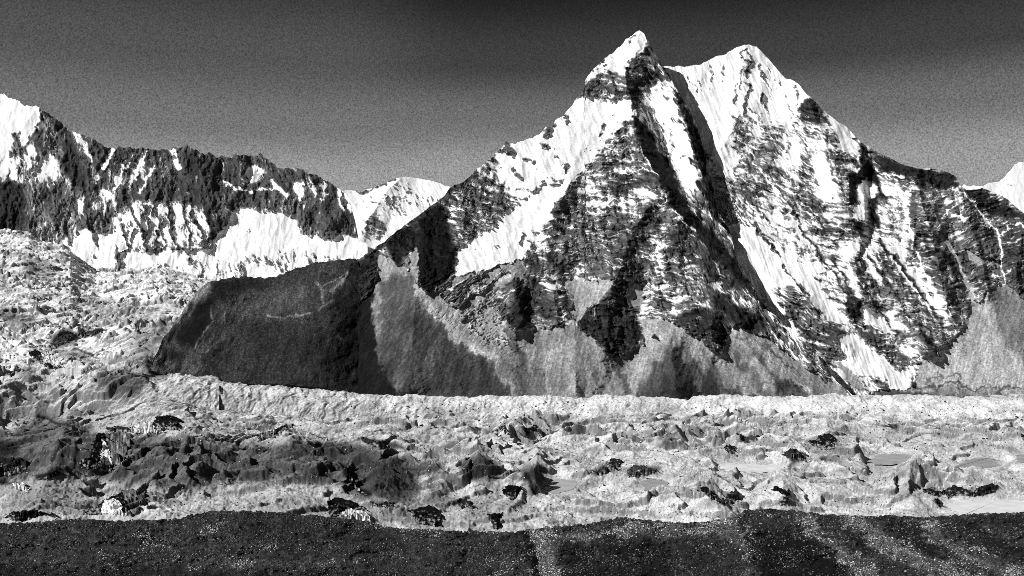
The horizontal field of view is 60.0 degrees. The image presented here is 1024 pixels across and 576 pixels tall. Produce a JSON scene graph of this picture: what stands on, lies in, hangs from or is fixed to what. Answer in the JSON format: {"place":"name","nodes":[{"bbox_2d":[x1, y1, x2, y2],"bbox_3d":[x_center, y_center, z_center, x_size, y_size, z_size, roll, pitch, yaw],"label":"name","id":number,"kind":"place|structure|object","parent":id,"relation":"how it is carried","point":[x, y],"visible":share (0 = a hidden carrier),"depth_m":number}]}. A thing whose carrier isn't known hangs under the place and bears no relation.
{"place":"outdoors","nodes":[
{"label":"outdoors","id":0,"kind":"place"},
{"bbox_2d":[0,228,219,391],"bbox_3d":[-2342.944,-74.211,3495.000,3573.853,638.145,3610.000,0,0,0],"label":"glacier","id":1,"kind":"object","parent":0,"point":[49,291],"visible":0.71,"depth_m":3237.98},
{"bbox_2d":[29,350,63,368],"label":"ice cliff","id":2,"kind":"structure","parent":1,"relation":"on","point":[51,359],"depth_m":2185.78},
{"bbox_2d":[50,334,73,349],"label":"ice cliff","id":3,"kind":"structure","parent":1,"relation":"on","point":[62,338],"depth_m":2553.40},
{"bbox_2d":[76,328,101,337],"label":"ice cliff","id":4,"kind":"structure","parent":1,"relation":"on","point":[91,333],"depth_m":2653.52},
{"bbox_2d":[0,92,367,280],"bbox_3d":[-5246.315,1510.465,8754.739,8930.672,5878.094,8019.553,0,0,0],"label":"mountain wall","id":5,"kind":"structure","parent":0,"point":[93,203],"depth_m":5515.30},
{"bbox_2d":[150,258,362,393],"bbox_3d":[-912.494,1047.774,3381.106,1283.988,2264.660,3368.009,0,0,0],"label":"hill","id":6,"kind":"structure","parent":0,"point":[296,327],"depth_m":2040.97},
{"bbox_2d":[342,177,449,251],"bbox_3d":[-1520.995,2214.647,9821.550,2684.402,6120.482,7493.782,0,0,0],"label":"snow peak","id":7,"kind":"structure","parent":0,"point":[383,213],"depth_m":6596.55},
{"bbox_2d":[0,346,1023,532],"bbox_3d":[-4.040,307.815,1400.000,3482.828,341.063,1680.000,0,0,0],"label":"glacier","id":8,"kind":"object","parent":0,"point":[132,395],"visible":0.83,"depth_m":1262.48},
{"bbox_2d":[0,457,27,475],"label":"ice cliff","id":9,"kind":"structure","parent":8,"relation":"on","point":[9,466],"depth_m":1171.32},
{"bbox_2d":[12,482,29,491],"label":"ice cliff","id":10,"kind":"structure","parent":8,"relation":"on","point":[22,486],"depth_m":1024.98},
{"bbox_2d":[4,510,51,521],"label":"ice cliff","id":11,"kind":"structure","parent":8,"relation":"on","point":[22,515],"depth_m":911.40},
{"bbox_2d":[38,471,60,479],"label":"ice cliff","id":12,"kind":"structure","parent":8,"relation":"on","point":[55,473],"depth_m":1046.69},
{"bbox_2d":[79,431,131,471],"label":"ice cliff","id":13,"kind":"structure","parent":8,"relation":"on","point":[119,442],"depth_m":1305.82},
{"bbox_2d":[83,488,145,516],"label":"ice cliff","id":14,"kind":"structure","parent":8,"relation":"on","point":[135,499],"depth_m":955.49},
{"bbox_2d":[106,422,162,433],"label":"ice cliff","id":15,"kind":"structure","parent":8,"relation":"on","point":[144,427],"depth_m":1384.67},
{"bbox_2d":[154,415,179,430],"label":"ice cliff","id":16,"kind":"structure","parent":8,"relation":"on","point":[171,422],"depth_m":1382.71},
{"bbox_2d":[219,386,220,409],"bbox_3d":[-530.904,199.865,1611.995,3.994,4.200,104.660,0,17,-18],"label":"marker post","id":17,"kind":"object","parent":8,"relation":"on","point":[220,399],"visible":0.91,"depth_m":1600.04},
{"bbox_2d":[257,424,293,441],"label":"ice cliff","id":18,"kind":"structure","parent":8,"relation":"on","point":[272,434],"depth_m":1392.71},
{"bbox_2d":[327,497,370,521],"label":"ice cliff","id":19,"kind":"structure","parent":8,"relation":"on","point":[349,508],"depth_m":964.46},
{"bbox_2d":[343,467,365,494],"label":"ice cliff","id":20,"kind":"structure","parent":8,"relation":"on","point":[350,478],"depth_m":1078.24},
{"bbox_2d":[361,437,390,447],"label":"ice cliff","id":21,"kind":"structure","parent":8,"relation":"on","point":[369,441],"depth_m":1301.49},
{"bbox_2d":[370,501,392,506],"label":"ice cliff","id":22,"kind":"structure","parent":8,"relation":"on","point":[385,504],"depth_m":960.51},
{"bbox_2d":[407,505,444,526],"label":"ice cliff","id":23,"kind":"structure","parent":8,"relation":"on","point":[428,515],"depth_m":931.13},
{"bbox_2d":[458,499,474,508],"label":"ice cliff","id":24,"kind":"structure","parent":8,"relation":"on","point":[463,503],"depth_m":977.92},
{"bbox_2d":[487,512,502,529],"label":"ice cliff","id":25,"kind":"structure","parent":8,"relation":"on","point":[494,518],"depth_m":912.35},
{"bbox_2d":[502,485,520,499],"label":"ice cliff","id":26,"kind":"structure","parent":8,"relation":"on","point":[510,491],"depth_m":1022.53},
{"bbox_2d":[0,401,1023,521],"bbox_3d":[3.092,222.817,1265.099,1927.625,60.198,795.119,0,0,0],"label":"rubble","id":27,"kind":"object","parent":8,"relation":"on","point":[492,460],"visible":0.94,"depth_m":1214.65},
{"bbox_2d":[526,426,544,436],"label":"ice cliff","id":28,"kind":"structure","parent":8,"relation":"on","point":[532,428],"depth_m":1457.23},
{"bbox_2d":[589,467,608,474],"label":"ice cliff","id":29,"kind":"structure","parent":8,"relation":"on","point":[601,470],"depth_m":1154.50},
{"bbox_2d":[607,458,621,469],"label":"ice cliff","id":30,"kind":"structure","parent":8,"relation":"on","point":[614,462],"depth_m":1214.69},
{"bbox_2d":[627,465,657,476],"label":"ice cliff","id":31,"kind":"structure","parent":8,"relation":"on","point":[635,470],"depth_m":1153.38},
{"bbox_2d":[700,486,718,500],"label":"ice cliff","id":32,"kind":"structure","parent":8,"relation":"on","point":[709,493],"depth_m":969.60},
{"bbox_2d":[719,491,738,505],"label":"ice cliff","id":33,"kind":"structure","parent":8,"relation":"on","point":[730,498],"depth_m":984.71},
{"bbox_2d":[724,444,735,452],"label":"ice cliff","id":34,"kind":"structure","parent":8,"relation":"on","point":[729,448],"depth_m":1294.07},
{"bbox_2d":[743,435,757,442],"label":"ice cliff","id":35,"kind":"structure","parent":8,"relation":"on","point":[751,438],"depth_m":1352.81},
{"bbox_2d":[771,486,789,504],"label":"ice cliff","id":36,"kind":"structure","parent":8,"relation":"on","point":[785,499],"depth_m":990.87},
{"bbox_2d":[782,448,806,461],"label":"ice cliff","id":37,"kind":"structure","parent":8,"relation":"on","point":[793,453],"depth_m":1211.54},
{"bbox_2d":[808,433,834,449],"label":"ice cliff","id":38,"kind":"structure","parent":8,"relation":"on","point":[827,440],"depth_m":1308.33},
{"bbox_2d":[934,499,946,506],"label":"ice cliff","id":39,"kind":"structure","parent":8,"relation":"on","point":[937,501],"depth_m":999.54},
{"bbox_2d":[922,483,997,497],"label":"ice cliff","id":40,"kind":"structure","parent":8,"relation":"on","point":[954,490],"depth_m":1052.21},
{"bbox_2d":[0,508,1023,575],"bbox_3d":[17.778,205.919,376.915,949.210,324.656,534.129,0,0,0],"label":"hillside","id":41,"kind":"structure","parent":0,"point":[818,563],"depth_m":234.39},
{"bbox_2d":[0,508,1023,575],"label":"rubble","id":42,"kind":"object","parent":41,"relation":"on","point":[631,525],"visible":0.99,"depth_m":239.14},
{"bbox_2d":[0,0,1023,191],"label":"sky","id":43,"kind":"structure","parent":0,"point":[355,95]},
{"bbox_2d":[542,478,578,493],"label":"pond","id":44,"kind":"structure","parent":0,"point":[557,486],"depth_m":1097.35},
{"bbox_2d":[356,30,851,398],"bbox_3d":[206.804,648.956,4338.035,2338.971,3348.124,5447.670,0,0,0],"label":"pyramid mountain","id":45,"kind":"structure","parent":0,"point":[583,246],"depth_m":2288.00},
{"bbox_2d":[639,478,669,489],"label":"pond","id":46,"kind":"structure","parent":0,"point":[649,483],"depth_m":1112.93},
{"bbox_2d":[719,463,784,472],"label":"pond","id":47,"kind":"structure","parent":0,"point":[757,468],"depth_m":1208.46},
{"bbox_2d":[664,45,1023,397],"bbox_3d":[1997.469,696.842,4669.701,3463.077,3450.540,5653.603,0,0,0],"label":"snow mountain","id":48,"kind":"structure","parent":0,"point":[865,269],"depth_m":2708.39},
{"bbox_2d":[865,453,911,464],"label":"pond","id":49,"kind":"structure","parent":0,"point":[889,459],"depth_m":1263.22},
{"bbox_2d":[958,458,1000,467],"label":"pond","id":50,"kind":"structure","parent":0,"point":[984,462],"depth_m":1241.48},
{"bbox_2d":[946,499,1023,514],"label":"pond","id":51,"kind":"structure","parent":0,"point":[971,507],"depth_m":996.79},
{"bbox_2d":[962,162,1023,212],"bbox_3d":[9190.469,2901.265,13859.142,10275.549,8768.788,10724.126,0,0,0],"label":"distant peak","id":52,"kind":"structure","parent":0,"point":[1009,186],"depth_m":9278.98},
{"bbox_2d":[1015,454,1023,462],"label":"pond","id":53,"kind":"structure","parent":0,"point":[1020,458],"depth_m":1277.24}
]}

